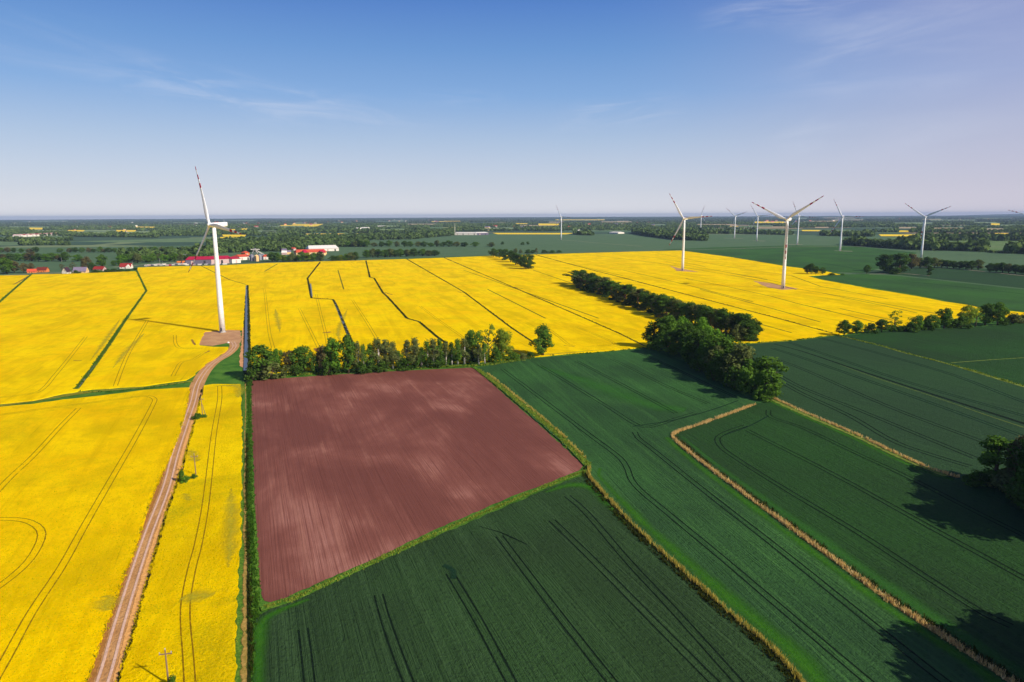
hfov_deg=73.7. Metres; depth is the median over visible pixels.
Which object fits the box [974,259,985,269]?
broadleaf tree
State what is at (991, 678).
bright wheat edge
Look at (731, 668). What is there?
tractor line
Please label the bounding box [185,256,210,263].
barn
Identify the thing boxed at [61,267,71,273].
house
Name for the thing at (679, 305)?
broadleaf tree
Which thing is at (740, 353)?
tall tree
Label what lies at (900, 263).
dense tree
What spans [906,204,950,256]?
wind turbine
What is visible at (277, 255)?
tall tree
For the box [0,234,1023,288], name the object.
wheat field
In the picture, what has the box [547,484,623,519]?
bright wheat edge
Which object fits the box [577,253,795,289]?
crop gap
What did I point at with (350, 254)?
broadleaf tree
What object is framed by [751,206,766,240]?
wind turbine
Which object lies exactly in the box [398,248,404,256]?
tall tree
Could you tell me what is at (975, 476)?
bush
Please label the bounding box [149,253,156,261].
broadleaf tree
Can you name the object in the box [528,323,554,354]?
tall tree
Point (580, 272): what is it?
broadleaf tree
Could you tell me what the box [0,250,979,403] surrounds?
rapeseed field
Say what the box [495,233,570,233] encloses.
rapeseed field
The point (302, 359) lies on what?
broadleaf tree
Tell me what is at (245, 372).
ditch bank
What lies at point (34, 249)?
broadleaf tree
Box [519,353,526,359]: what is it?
bush
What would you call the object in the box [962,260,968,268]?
broadleaf tree
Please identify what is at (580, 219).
rapeseed field
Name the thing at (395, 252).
tall tree
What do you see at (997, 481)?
bush
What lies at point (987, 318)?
broadleaf tree
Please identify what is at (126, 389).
ditch plants
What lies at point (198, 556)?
tractor line
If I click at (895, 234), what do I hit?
rapeseed field
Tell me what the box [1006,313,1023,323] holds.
bush
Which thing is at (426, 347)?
birch tree
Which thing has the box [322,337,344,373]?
tall tree
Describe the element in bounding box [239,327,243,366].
sand bank
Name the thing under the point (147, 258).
tall tree
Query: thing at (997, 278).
wheat field
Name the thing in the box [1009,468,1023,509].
bush
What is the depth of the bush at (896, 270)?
982.96 m
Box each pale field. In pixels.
[215,220,255,220]
[259,230,275,231]
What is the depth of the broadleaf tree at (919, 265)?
1093.26 m
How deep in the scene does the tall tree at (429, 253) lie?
1480.52 m
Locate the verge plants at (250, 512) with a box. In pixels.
[244,381,261,626]
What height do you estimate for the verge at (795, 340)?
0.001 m
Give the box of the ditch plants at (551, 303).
[445,258,642,344]
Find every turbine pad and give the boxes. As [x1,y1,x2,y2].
[199,330,240,347]
[671,266,696,271]
[755,281,796,289]
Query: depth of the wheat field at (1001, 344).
450.29 m
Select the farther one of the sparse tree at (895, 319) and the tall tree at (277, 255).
the tall tree at (277, 255)
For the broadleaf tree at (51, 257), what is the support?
on the ground
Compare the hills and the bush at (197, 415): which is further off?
the hills
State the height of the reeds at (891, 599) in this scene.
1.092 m
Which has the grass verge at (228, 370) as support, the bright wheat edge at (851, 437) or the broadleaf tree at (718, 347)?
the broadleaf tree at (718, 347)
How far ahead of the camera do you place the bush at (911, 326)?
500.90 m
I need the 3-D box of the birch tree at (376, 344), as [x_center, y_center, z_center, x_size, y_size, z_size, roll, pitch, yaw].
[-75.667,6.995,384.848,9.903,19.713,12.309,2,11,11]
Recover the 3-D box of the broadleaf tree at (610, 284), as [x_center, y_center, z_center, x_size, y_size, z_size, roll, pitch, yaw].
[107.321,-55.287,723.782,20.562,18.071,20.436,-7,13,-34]
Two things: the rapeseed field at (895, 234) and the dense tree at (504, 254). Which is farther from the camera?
the rapeseed field at (895, 234)
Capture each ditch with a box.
[74,270,146,388]
[240,384,247,681]
[246,436,250,681]
[307,262,351,339]
[365,260,444,341]
[409,260,532,341]
[444,257,644,345]
[539,255,830,332]
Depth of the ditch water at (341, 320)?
557.46 m
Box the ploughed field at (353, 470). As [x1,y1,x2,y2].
[251,368,581,601]
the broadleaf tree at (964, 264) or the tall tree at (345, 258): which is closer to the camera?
the broadleaf tree at (964, 264)
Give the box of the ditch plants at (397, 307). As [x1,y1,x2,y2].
[365,261,444,342]
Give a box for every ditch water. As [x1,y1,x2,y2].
[243,285,248,370]
[335,302,349,334]
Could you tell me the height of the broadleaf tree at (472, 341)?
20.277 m
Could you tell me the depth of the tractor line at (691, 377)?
366.97 m
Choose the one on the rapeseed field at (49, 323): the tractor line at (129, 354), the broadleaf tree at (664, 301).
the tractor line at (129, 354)
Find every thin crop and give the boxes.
[93,322,117,356]
[98,596,112,610]
[115,336,140,364]
[179,593,214,600]
[223,385,240,396]
[227,489,234,565]
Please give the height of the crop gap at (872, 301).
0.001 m
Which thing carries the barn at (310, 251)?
on the ground
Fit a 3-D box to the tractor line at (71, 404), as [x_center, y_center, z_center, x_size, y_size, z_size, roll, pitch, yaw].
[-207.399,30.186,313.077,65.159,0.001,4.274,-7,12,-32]
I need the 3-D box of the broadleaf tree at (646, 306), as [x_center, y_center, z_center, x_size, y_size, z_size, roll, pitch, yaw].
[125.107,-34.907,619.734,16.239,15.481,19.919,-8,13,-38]
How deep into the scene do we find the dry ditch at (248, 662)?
141.91 m
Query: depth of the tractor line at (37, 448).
253.99 m
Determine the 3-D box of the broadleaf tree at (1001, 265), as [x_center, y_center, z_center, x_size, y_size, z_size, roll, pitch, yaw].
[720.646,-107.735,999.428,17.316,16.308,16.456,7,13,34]
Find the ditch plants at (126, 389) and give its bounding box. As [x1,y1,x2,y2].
[78,382,187,391]
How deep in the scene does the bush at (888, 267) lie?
996.58 m
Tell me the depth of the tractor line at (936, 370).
374.99 m
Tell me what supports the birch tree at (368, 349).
on the grass verge at (228, 370)
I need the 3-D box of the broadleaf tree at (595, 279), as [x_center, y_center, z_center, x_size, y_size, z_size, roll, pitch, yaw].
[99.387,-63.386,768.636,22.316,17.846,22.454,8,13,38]
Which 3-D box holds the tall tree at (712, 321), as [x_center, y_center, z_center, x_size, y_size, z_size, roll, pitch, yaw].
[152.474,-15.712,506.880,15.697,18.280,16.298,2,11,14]
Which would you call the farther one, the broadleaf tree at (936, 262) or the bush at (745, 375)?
the broadleaf tree at (936, 262)
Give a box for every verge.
[0,252,1023,641]
[234,374,259,681]
[258,348,641,376]
[260,468,591,610]
[473,366,590,465]
[743,335,838,343]
[768,398,948,475]
[843,336,1023,386]
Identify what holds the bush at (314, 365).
on the grass verge at (228, 370)
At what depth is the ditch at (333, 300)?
703.81 m
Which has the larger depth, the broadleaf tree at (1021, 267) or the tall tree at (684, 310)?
the broadleaf tree at (1021, 267)
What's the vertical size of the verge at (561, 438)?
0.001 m
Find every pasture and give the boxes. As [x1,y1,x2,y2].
[340,225,458,233]
[886,237,1017,250]
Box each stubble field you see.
[697,224,734,224]
[759,226,785,227]
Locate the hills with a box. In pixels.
[82,214,1022,219]
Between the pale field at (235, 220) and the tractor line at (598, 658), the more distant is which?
the pale field at (235, 220)
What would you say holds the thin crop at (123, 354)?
on the rapeseed field at (49, 323)
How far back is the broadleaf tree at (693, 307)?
532.08 m
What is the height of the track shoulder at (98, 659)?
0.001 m
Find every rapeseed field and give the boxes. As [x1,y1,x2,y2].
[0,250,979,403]
[0,387,189,681]
[116,230,135,231]
[119,384,242,681]
[223,235,245,236]
[280,225,318,225]
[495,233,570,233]
[555,219,604,219]
[879,234,914,235]
[993,311,1023,322]
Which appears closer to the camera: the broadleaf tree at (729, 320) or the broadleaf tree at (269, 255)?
the broadleaf tree at (729, 320)
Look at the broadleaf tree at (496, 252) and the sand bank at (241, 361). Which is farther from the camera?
the broadleaf tree at (496, 252)
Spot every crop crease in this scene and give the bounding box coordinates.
[442,564,456,578]
[480,526,526,544]
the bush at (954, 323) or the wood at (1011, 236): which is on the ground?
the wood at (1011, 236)
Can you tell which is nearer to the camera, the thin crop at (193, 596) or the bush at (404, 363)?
the thin crop at (193, 596)
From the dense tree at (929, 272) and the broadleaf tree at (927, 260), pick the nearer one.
the dense tree at (929, 272)
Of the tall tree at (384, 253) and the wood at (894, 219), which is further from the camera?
the wood at (894, 219)
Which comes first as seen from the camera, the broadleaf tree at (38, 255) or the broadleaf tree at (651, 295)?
the broadleaf tree at (651, 295)
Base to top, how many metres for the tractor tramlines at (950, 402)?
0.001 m
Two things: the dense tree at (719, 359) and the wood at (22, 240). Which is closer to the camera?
the dense tree at (719, 359)
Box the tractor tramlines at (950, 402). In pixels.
[849,368,1021,426]
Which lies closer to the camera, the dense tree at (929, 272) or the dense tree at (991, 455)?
the dense tree at (991, 455)
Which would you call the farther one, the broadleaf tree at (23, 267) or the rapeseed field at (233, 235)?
the rapeseed field at (233, 235)
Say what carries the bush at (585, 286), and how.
on the grass verge at (228, 370)
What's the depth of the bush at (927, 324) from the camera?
508.81 m
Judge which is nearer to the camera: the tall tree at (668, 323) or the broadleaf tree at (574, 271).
the tall tree at (668, 323)
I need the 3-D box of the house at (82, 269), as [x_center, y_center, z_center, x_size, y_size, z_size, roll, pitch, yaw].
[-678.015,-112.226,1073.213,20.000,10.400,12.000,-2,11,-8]
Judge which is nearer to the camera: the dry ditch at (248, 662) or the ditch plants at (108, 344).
the dry ditch at (248, 662)
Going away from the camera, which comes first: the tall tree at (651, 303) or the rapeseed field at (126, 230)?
the tall tree at (651, 303)
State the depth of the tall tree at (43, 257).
1348.67 m
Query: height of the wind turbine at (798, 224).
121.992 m
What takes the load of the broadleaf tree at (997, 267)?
on the ground
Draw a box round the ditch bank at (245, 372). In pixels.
[243,295,252,385]
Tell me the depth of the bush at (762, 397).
318.67 m
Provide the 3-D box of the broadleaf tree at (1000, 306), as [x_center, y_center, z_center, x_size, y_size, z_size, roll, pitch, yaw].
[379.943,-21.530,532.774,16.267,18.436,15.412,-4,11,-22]
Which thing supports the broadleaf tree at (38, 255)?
on the ground
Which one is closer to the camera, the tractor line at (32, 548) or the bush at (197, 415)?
the tractor line at (32, 548)
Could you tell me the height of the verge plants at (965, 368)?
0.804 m
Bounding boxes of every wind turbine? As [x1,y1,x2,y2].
[188,167,240,332]
[554,206,564,239]
[669,193,710,270]
[731,212,744,237]
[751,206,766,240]
[752,196,822,288]
[788,203,814,244]
[830,200,862,250]
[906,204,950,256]
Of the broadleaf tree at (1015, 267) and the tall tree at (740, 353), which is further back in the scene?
the broadleaf tree at (1015, 267)
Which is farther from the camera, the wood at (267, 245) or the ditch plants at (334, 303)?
the wood at (267, 245)
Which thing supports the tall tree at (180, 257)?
on the ground
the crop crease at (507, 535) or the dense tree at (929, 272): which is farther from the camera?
the dense tree at (929, 272)
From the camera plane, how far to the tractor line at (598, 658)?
148.04 m
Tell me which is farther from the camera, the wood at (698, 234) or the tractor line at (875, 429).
the wood at (698, 234)
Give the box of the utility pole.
[159,648,171,681]
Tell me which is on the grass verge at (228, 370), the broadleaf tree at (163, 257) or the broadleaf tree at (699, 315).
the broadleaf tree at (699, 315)
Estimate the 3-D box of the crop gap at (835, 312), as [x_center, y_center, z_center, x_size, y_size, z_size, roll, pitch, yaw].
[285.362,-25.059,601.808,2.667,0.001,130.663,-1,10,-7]
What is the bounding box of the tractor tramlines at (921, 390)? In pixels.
[776,344,1023,423]
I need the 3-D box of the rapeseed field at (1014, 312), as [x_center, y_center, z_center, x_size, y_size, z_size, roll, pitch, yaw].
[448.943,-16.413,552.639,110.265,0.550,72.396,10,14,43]
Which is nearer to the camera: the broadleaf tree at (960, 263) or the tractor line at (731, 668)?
the tractor line at (731, 668)
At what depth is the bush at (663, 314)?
578.46 m
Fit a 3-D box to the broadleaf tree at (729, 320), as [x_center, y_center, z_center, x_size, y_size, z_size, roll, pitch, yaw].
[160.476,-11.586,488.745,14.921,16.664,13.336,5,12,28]
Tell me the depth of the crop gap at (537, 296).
704.29 m
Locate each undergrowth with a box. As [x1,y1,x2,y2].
[85,394,188,679]
[116,389,202,681]
[244,433,255,681]
[246,285,251,365]
[582,467,793,681]
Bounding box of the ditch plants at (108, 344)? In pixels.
[73,271,146,388]
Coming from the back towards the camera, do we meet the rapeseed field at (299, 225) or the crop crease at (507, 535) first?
the rapeseed field at (299, 225)
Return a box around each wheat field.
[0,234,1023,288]
[252,476,794,681]
[477,344,1006,681]
[667,245,915,272]
[674,400,1023,681]
[744,336,1023,487]
[816,274,1023,310]
[845,323,1023,384]
[871,267,1023,287]
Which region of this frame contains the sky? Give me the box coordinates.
[0,0,1023,219]
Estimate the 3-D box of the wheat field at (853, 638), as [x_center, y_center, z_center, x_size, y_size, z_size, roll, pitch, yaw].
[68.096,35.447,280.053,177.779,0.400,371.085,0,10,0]
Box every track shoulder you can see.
[87,389,190,681]
[112,388,201,681]
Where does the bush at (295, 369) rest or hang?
on the grass verge at (228, 370)
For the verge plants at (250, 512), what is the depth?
198.18 m
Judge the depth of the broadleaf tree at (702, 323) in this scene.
422.34 m
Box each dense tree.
[500,249,508,259]
[513,254,527,266]
[519,254,535,268]
[641,318,667,347]
[655,328,682,354]
[672,322,696,356]
[679,332,697,361]
[682,328,709,363]
[695,334,729,368]
[710,349,736,382]
[740,319,759,340]
[750,355,788,397]
[875,254,893,270]
[891,253,911,271]
[926,265,933,274]
[977,435,1019,483]
[1010,448,1023,482]
[1015,439,1023,472]
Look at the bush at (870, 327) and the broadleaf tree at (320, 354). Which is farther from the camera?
the bush at (870, 327)
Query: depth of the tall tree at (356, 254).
1332.00 m
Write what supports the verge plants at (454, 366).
on the verge at (486, 363)
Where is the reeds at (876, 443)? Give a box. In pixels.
[773,397,959,476]
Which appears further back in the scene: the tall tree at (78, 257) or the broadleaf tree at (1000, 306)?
the tall tree at (78, 257)
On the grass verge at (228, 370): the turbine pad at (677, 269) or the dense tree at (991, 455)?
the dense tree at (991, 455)
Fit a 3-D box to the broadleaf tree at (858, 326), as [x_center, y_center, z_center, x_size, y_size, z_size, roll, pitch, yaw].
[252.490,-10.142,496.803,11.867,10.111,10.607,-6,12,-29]
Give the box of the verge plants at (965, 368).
[839,335,1022,385]
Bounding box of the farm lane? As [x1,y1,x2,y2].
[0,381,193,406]
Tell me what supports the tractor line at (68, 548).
on the rapeseed field at (115, 421)
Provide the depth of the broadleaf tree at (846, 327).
486.45 m
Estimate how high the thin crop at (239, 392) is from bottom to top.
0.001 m
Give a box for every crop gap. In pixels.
[464,270,596,317]
[487,289,544,317]
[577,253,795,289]
[624,270,752,301]
[658,253,886,298]
[686,278,828,310]
[700,289,818,321]
[797,303,873,321]
[800,289,930,312]
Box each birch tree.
[352,341,363,364]
[359,343,367,364]
[362,343,375,364]
[369,337,384,370]
[381,339,393,366]
[388,341,400,368]
[395,351,404,364]
[401,339,413,365]
[410,337,423,364]
[418,346,425,364]
[423,339,431,366]
[427,338,440,361]
[433,338,444,365]
[438,341,448,364]
[447,342,456,364]
[453,339,462,364]
[459,337,470,364]
[472,344,485,363]
[482,342,489,363]
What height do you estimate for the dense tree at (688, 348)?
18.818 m
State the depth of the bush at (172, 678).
125.14 m
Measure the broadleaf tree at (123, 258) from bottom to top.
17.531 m
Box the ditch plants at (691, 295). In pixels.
[541,256,832,332]
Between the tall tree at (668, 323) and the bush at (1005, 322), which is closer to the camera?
the tall tree at (668, 323)
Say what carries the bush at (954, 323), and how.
on the grass verge at (228, 370)
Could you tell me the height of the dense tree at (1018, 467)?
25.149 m
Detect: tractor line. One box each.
[0,395,156,678]
[0,408,80,491]
[0,517,45,587]
[3,336,87,397]
[5,397,135,413]
[113,321,147,385]
[180,386,221,681]
[264,289,274,347]
[298,628,315,681]
[300,310,318,346]
[315,294,327,340]
[374,594,414,681]
[446,574,516,681]
[496,535,617,681]
[502,369,874,681]
[538,364,696,427]
[549,519,719,681]
[564,495,743,681]
[575,361,676,413]
[613,359,708,403]
[632,432,951,681]
[636,400,738,425]
[643,355,734,396]
[714,425,1013,627]
[724,416,767,434]
[745,430,1023,579]
[766,410,1023,535]
[771,348,1022,436]
[776,358,983,441]
[782,376,977,458]
[783,383,971,466]
[787,341,1023,416]
[820,338,1023,402]
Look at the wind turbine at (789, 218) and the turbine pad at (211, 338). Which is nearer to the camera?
the turbine pad at (211, 338)
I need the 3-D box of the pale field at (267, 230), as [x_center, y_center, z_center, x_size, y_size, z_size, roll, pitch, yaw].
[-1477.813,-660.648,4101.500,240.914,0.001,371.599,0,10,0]
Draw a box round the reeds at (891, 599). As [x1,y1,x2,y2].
[670,403,1019,681]
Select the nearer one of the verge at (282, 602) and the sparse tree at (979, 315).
the verge at (282, 602)
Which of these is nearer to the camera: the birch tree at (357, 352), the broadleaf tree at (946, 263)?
the birch tree at (357, 352)
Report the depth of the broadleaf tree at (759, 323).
470.74 m
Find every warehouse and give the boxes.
[306,245,338,250]
[455,232,476,234]
[475,232,488,234]
[609,232,623,233]
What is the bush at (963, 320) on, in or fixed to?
on the grass verge at (228, 370)
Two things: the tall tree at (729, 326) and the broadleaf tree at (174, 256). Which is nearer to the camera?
the tall tree at (729, 326)
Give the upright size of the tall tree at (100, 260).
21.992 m
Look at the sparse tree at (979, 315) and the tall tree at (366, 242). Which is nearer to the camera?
the sparse tree at (979, 315)
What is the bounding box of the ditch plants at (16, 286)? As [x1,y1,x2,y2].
[0,274,31,301]
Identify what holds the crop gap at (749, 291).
on the rapeseed field at (49, 323)
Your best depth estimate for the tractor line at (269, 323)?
549.03 m
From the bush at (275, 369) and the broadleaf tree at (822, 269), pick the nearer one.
the bush at (275, 369)
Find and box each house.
[27,269,36,272]
[36,266,49,271]
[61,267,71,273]
[72,266,88,272]
[93,266,106,270]
[119,262,133,268]
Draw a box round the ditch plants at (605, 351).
[552,347,644,354]
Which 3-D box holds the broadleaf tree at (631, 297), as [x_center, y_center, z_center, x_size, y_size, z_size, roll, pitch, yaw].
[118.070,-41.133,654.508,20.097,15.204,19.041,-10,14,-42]
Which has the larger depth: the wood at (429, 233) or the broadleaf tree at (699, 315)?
the wood at (429, 233)
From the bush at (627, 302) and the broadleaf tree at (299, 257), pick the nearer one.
the bush at (627, 302)
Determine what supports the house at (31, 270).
on the ground
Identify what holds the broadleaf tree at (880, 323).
on the grass verge at (228, 370)
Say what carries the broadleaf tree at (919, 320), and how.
on the grass verge at (228, 370)
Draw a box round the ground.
[0,217,1023,271]
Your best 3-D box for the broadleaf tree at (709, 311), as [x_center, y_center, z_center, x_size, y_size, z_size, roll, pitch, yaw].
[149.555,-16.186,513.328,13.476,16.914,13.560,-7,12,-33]
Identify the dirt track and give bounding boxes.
[93,344,239,681]
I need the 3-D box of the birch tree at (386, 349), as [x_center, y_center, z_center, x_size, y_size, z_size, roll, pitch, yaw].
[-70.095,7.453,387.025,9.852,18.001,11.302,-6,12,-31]
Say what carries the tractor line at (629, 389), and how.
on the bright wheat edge
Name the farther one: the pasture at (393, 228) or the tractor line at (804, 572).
the pasture at (393, 228)
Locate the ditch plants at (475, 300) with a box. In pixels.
[407,259,530,340]
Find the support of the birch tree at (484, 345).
on the grass verge at (228, 370)
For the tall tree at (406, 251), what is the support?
on the ground
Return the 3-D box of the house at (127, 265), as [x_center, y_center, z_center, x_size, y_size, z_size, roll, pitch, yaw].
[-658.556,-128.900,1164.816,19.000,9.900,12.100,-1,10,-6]
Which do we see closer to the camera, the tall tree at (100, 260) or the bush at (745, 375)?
the bush at (745, 375)
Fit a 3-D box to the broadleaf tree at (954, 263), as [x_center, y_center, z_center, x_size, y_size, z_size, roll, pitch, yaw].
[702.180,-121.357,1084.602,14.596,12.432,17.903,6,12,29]
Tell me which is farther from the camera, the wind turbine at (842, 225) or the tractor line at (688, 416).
the wind turbine at (842, 225)
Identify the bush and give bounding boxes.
[168,674,175,681]
[178,470,184,480]
[179,475,189,483]
[191,413,201,419]
[244,367,260,380]
[255,358,290,380]
[288,363,307,374]
[309,355,320,372]
[320,359,339,375]
[352,361,366,374]
[363,359,383,373]
[374,358,391,372]
[397,357,415,370]
[411,356,430,368]
[430,354,446,367]
[443,355,455,364]
[461,352,477,364]
[488,347,503,362]
[503,352,520,360]
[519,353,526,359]
[526,351,534,357]
[576,282,583,288]
[580,284,590,290]
[586,286,596,292]
[601,291,609,297]
[615,296,624,302]
[621,300,631,305]
[631,302,638,307]
[636,304,645,310]
[645,334,666,350]
[653,312,665,317]
[721,366,746,390]
[735,366,756,394]
[746,376,761,392]
[750,335,758,340]
[750,381,773,401]
[864,322,878,333]
[884,261,895,272]
[888,324,897,331]
[889,267,900,273]
[896,324,908,331]
[906,322,920,332]
[920,319,935,330]
[945,318,960,327]
[955,316,972,328]
[961,469,989,486]
[986,468,1014,495]
[996,317,1010,324]
[1003,482,1022,503]
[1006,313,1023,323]
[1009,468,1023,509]
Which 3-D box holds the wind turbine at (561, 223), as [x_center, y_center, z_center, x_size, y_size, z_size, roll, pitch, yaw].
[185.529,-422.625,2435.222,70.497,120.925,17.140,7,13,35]
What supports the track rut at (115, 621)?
on the dirt track
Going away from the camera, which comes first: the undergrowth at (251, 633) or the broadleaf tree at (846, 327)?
the undergrowth at (251, 633)
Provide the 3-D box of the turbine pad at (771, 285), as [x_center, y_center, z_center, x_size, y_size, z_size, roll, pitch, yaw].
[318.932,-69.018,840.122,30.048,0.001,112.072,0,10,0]
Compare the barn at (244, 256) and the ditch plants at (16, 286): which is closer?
the ditch plants at (16, 286)
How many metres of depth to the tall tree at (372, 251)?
1435.86 m
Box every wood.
[0,215,1023,226]
[0,221,1023,235]
[0,231,159,244]
[116,235,369,258]
[205,229,455,244]
[346,226,594,234]
[631,227,708,240]
[703,228,875,236]
[842,234,1023,253]
[915,231,1023,240]
[979,250,1007,252]
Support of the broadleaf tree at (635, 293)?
on the grass verge at (228, 370)
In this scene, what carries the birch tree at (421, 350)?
on the grass verge at (228, 370)
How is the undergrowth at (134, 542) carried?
on the rapeseed field at (115, 421)
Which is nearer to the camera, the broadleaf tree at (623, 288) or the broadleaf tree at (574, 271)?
the broadleaf tree at (623, 288)
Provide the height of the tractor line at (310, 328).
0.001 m
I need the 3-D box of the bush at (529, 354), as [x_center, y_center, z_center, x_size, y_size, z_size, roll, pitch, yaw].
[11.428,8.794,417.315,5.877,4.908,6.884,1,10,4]
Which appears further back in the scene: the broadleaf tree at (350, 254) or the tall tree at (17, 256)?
the tall tree at (17, 256)
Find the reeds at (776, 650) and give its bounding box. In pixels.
[586,465,805,681]
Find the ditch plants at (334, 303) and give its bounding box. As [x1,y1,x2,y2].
[307,263,351,339]
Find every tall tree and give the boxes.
[0,256,15,273]
[13,253,21,260]
[24,252,35,260]
[40,254,49,261]
[71,254,81,260]
[80,256,92,268]
[95,254,107,265]
[132,253,142,262]
[144,255,152,262]
[176,253,183,260]
[272,252,280,261]
[302,252,311,260]
[315,252,324,260]
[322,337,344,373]
[336,334,355,373]
[343,254,352,260]
[352,251,358,260]
[362,240,369,246]
[362,250,369,257]
[369,248,375,256]
[373,249,381,256]
[380,250,389,256]
[388,249,394,256]
[392,250,399,256]
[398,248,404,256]
[403,249,411,255]
[408,248,418,255]
[417,249,427,255]
[425,250,431,255]
[432,250,439,255]
[445,240,453,246]
[493,328,514,357]
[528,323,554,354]
[580,273,600,288]
[595,277,610,292]
[608,284,619,296]
[623,285,636,299]
[637,290,650,305]
[649,295,664,311]
[653,313,676,347]
[665,298,675,314]
[678,302,693,320]
[692,303,711,321]
[696,340,712,354]
[708,308,725,330]
[715,334,742,363]
[720,342,755,379]
[721,313,735,332]
[738,313,752,333]
[742,358,758,377]
[906,253,920,268]
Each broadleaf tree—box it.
[4,253,15,259]
[10,260,18,272]
[17,263,29,272]
[30,253,40,260]
[31,247,39,252]
[45,252,58,260]
[58,252,71,261]
[88,262,96,269]
[115,255,127,262]
[127,254,133,262]
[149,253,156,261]
[159,254,169,261]
[170,253,177,260]
[243,344,278,373]
[266,252,276,261]
[272,348,283,368]
[280,350,297,368]
[286,345,316,372]
[289,253,296,261]
[296,251,305,260]
[309,252,318,260]
[315,344,331,368]
[346,252,356,259]
[464,330,484,362]
[488,248,496,256]
[494,249,501,257]
[506,250,512,261]
[510,252,516,264]
[563,270,577,283]
[572,269,588,284]
[573,273,588,284]
[586,276,596,290]
[590,277,601,284]
[597,280,612,292]
[603,280,620,296]
[611,286,629,298]
[615,284,631,297]
[625,294,640,302]
[629,288,644,302]
[639,294,650,308]
[641,293,657,307]
[652,293,670,312]
[656,295,674,312]
[670,299,687,318]
[672,302,685,315]
[674,316,689,331]
[685,301,698,321]
[688,304,698,323]
[694,316,708,329]
[696,305,714,325]
[701,308,713,325]
[702,345,724,364]
[703,326,725,337]
[713,308,727,331]
[717,311,733,330]
[724,315,737,329]
[731,324,747,340]
[732,313,746,324]
[746,318,764,337]
[806,263,817,272]
[819,267,826,273]
[836,320,852,335]
[851,320,866,333]
[863,265,871,273]
[875,319,889,331]
[907,315,924,327]
[915,257,923,267]
[918,257,933,267]
[924,314,941,327]
[931,257,942,267]
[936,308,953,328]
[942,260,952,267]
[949,261,957,267]
[955,261,962,268]
[956,305,979,326]
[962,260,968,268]
[967,260,977,269]
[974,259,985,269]
[978,303,1001,325]
[984,263,996,271]
[989,302,1009,324]
[992,263,998,271]
[998,262,1008,272]
[1003,263,1011,272]
[1003,435,1023,471]
[1010,264,1020,273]
[1017,264,1023,273]
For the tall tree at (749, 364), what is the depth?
338.59 m
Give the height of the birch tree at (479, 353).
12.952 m
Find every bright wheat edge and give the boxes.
[254,599,308,681]
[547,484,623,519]
[598,468,823,681]
[665,437,999,681]
[773,402,953,479]
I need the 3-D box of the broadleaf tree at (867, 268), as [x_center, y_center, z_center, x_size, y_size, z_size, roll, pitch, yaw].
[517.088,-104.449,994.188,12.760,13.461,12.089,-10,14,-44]
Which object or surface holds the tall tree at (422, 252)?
on the ground
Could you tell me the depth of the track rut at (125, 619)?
174.49 m
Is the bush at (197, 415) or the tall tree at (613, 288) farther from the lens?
the tall tree at (613, 288)
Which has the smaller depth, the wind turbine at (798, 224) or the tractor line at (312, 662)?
the tractor line at (312, 662)
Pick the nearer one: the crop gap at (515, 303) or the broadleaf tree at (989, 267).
the crop gap at (515, 303)
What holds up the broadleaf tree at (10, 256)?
on the ground
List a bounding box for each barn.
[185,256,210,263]
[211,256,229,263]
[228,257,240,262]
[232,254,249,259]
[294,249,326,254]
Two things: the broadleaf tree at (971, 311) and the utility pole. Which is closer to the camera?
the utility pole
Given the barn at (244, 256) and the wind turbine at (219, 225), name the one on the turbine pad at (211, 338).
the wind turbine at (219, 225)
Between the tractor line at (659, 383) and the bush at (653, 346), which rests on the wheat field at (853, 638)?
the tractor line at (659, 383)
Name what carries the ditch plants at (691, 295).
on the ditch at (725, 304)
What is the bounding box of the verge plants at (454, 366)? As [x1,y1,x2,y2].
[267,358,530,376]
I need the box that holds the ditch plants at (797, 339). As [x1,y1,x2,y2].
[746,334,839,343]
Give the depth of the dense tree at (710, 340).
373.99 m
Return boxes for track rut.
[96,342,233,681]
[106,341,236,681]
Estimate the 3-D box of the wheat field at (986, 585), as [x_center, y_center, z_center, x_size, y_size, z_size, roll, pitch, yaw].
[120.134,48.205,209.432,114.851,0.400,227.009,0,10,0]
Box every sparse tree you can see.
[476,324,497,361]
[888,310,902,325]
[970,307,985,326]

